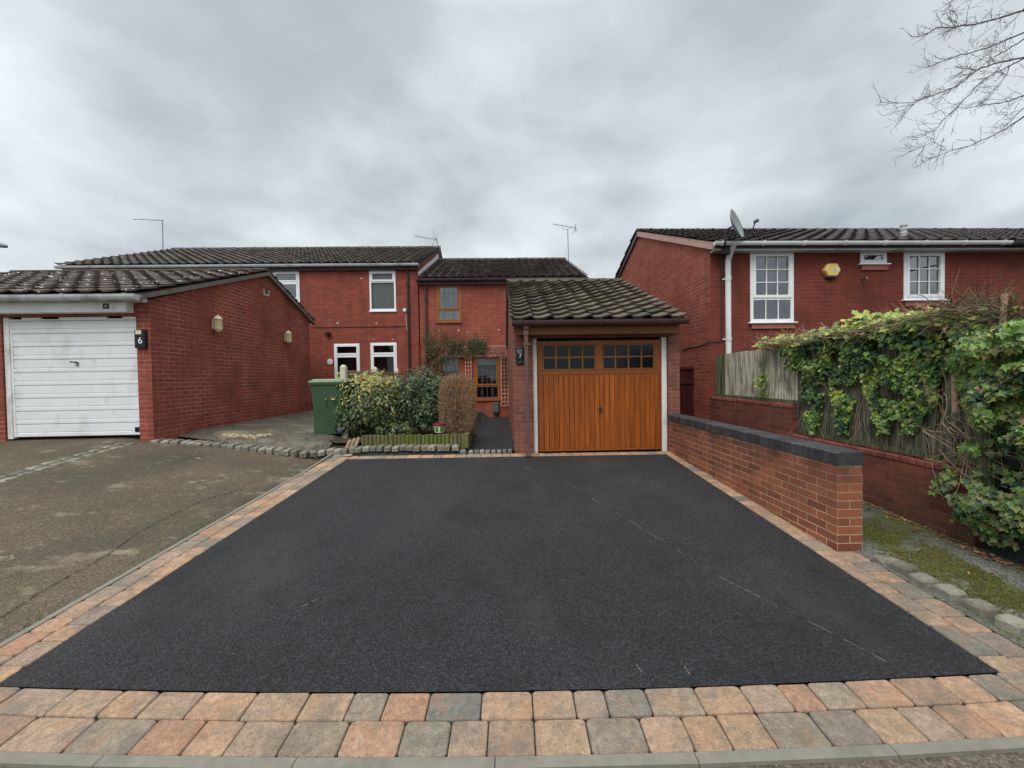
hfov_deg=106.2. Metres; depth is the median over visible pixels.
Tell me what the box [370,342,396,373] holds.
window
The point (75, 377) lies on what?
garage door
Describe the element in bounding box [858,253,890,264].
window
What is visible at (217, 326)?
wall lantern
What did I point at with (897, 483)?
brick wall
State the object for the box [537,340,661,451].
garage door
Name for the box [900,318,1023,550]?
ivy bush
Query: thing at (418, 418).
shrub
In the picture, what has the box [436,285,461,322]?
window
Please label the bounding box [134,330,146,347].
house number sign
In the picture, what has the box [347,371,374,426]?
timber fence
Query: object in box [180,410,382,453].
forecourt
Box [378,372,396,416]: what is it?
timber fence
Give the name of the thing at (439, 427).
paint tub
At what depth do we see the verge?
2.94 m
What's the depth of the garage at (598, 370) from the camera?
6.92 m
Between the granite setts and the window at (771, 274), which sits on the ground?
the granite setts
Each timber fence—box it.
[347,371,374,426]
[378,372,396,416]
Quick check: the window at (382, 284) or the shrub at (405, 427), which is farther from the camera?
the window at (382, 284)
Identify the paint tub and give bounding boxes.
[433,423,444,432]
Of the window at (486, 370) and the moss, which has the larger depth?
the window at (486, 370)
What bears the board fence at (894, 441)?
on the brick wall at (897, 483)
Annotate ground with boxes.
[6,409,1006,693]
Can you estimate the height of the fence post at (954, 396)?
0.702 m
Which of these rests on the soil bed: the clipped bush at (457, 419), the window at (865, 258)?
the clipped bush at (457, 419)
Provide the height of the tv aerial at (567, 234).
2.110 m
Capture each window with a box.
[272,271,299,301]
[334,343,359,380]
[369,270,396,311]
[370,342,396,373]
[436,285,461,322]
[438,355,461,400]
[474,355,500,400]
[748,253,797,323]
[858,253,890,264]
[901,252,947,300]
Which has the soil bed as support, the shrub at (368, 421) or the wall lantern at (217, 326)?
the shrub at (368, 421)
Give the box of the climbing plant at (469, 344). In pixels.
[416,323,507,410]
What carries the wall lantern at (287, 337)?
attached to the garage at (75, 362)
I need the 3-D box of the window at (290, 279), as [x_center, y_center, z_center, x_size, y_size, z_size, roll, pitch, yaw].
[-7.536,-3.247,13.013,0.917,1.046,0.450,-1,1,-2]
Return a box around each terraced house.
[54,246,441,409]
[415,257,588,416]
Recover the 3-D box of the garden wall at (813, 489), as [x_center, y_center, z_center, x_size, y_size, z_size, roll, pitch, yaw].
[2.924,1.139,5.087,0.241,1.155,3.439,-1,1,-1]
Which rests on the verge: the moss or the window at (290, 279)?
the moss
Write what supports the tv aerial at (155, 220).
attached to the terraced house at (354, 300)
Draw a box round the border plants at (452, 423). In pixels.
[446,410,473,434]
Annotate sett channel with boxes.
[0,442,135,482]
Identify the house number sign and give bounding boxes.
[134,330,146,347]
[516,348,523,363]
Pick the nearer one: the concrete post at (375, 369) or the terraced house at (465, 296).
the concrete post at (375, 369)
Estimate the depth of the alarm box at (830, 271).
7.47 m
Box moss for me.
[862,519,1023,616]
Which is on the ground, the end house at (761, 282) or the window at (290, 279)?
the end house at (761, 282)
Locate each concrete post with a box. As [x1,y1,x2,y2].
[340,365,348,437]
[372,367,377,376]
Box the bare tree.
[872,0,1023,171]
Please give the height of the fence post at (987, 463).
1.050 m
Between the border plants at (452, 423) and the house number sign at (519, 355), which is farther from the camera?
the border plants at (452, 423)
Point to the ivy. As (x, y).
(848, 342)
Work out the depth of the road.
1.66 m
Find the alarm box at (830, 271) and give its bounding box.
[822,264,839,278]
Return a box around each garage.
[0,268,315,441]
[506,278,689,456]
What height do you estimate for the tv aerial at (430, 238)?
1.290 m
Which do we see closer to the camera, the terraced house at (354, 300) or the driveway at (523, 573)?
the driveway at (523, 573)
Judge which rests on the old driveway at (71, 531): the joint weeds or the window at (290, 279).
the joint weeds
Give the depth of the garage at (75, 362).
6.55 m
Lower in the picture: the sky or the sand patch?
the sand patch
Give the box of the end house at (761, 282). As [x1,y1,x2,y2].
[615,223,1023,419]
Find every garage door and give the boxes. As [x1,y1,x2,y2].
[10,320,139,437]
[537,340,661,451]
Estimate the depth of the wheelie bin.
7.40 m
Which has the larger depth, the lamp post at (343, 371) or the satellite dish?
the lamp post at (343, 371)
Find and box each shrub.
[324,368,405,436]
[373,414,417,436]
[392,365,448,433]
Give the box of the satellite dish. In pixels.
[719,209,758,254]
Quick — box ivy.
[751,280,1023,483]
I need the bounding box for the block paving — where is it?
[0,451,1023,758]
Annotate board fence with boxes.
[715,348,797,403]
[797,323,983,466]
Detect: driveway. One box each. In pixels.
[0,437,317,642]
[0,454,997,691]
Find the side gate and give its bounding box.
[680,367,693,416]
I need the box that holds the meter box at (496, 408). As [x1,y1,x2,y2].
[492,402,498,414]
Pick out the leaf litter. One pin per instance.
(996, 560)
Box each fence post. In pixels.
[951,330,958,411]
[976,413,998,489]
[999,293,1008,322]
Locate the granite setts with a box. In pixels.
[150,438,1023,636]
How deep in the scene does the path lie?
8.89 m
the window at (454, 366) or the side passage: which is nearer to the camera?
the side passage
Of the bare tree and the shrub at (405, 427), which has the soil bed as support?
the shrub at (405, 427)
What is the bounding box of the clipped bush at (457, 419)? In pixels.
[436,372,478,435]
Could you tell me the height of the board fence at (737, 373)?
0.810 m
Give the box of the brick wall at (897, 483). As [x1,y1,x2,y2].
[710,396,1000,546]
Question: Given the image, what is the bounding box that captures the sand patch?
[222,433,273,438]
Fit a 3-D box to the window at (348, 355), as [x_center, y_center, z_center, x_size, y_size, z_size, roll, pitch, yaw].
[-5.547,-0.676,13.114,0.892,1.373,0.450,-1,1,-2]
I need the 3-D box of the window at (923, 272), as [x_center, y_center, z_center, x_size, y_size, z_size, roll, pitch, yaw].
[8.160,-2.140,7.722,0.939,0.988,0.305,-1,1,-2]
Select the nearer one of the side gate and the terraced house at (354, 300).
the side gate
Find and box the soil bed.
[329,411,478,449]
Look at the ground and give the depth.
2.13 m
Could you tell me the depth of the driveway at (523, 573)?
2.78 m
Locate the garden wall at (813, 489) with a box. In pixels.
[668,414,863,551]
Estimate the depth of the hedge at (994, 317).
3.15 m
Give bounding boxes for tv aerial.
[133,219,163,247]
[416,231,439,252]
[553,223,576,259]
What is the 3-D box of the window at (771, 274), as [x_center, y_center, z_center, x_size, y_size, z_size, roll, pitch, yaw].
[5.067,-1.884,7.606,0.970,1.405,0.305,-1,1,-2]
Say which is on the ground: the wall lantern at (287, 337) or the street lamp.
the street lamp
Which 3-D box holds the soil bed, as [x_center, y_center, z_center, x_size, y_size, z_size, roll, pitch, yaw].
[-2.125,1.064,10.032,2.557,0.251,5.780,-1,1,0]
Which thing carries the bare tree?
on the ground
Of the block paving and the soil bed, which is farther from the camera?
the soil bed
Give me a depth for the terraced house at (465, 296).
13.04 m
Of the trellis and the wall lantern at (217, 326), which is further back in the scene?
the trellis
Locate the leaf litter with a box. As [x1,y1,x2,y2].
[162,453,1023,597]
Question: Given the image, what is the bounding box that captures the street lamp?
[0,242,7,247]
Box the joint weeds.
[1,443,305,626]
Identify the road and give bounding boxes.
[0,752,1023,767]
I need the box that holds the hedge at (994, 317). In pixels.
[898,268,1023,343]
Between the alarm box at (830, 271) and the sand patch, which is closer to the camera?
the sand patch
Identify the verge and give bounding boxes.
[855,539,1023,647]
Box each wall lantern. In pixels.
[212,314,222,331]
[284,330,291,342]
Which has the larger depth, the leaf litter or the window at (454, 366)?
the window at (454, 366)
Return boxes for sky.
[0,0,1023,277]
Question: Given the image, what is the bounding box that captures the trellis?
[441,345,508,405]
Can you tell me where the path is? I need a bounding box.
[469,412,513,450]
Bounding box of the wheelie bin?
[308,379,356,433]
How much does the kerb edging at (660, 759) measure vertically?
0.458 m
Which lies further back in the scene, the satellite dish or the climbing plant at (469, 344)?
the climbing plant at (469, 344)
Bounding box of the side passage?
[862,501,952,549]
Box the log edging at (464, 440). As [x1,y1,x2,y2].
[346,423,473,448]
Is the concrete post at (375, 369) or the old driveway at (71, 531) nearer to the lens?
the old driveway at (71, 531)
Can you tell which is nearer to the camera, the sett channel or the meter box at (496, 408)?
the sett channel
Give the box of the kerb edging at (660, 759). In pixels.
[0,453,1023,767]
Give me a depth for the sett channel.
5.07 m

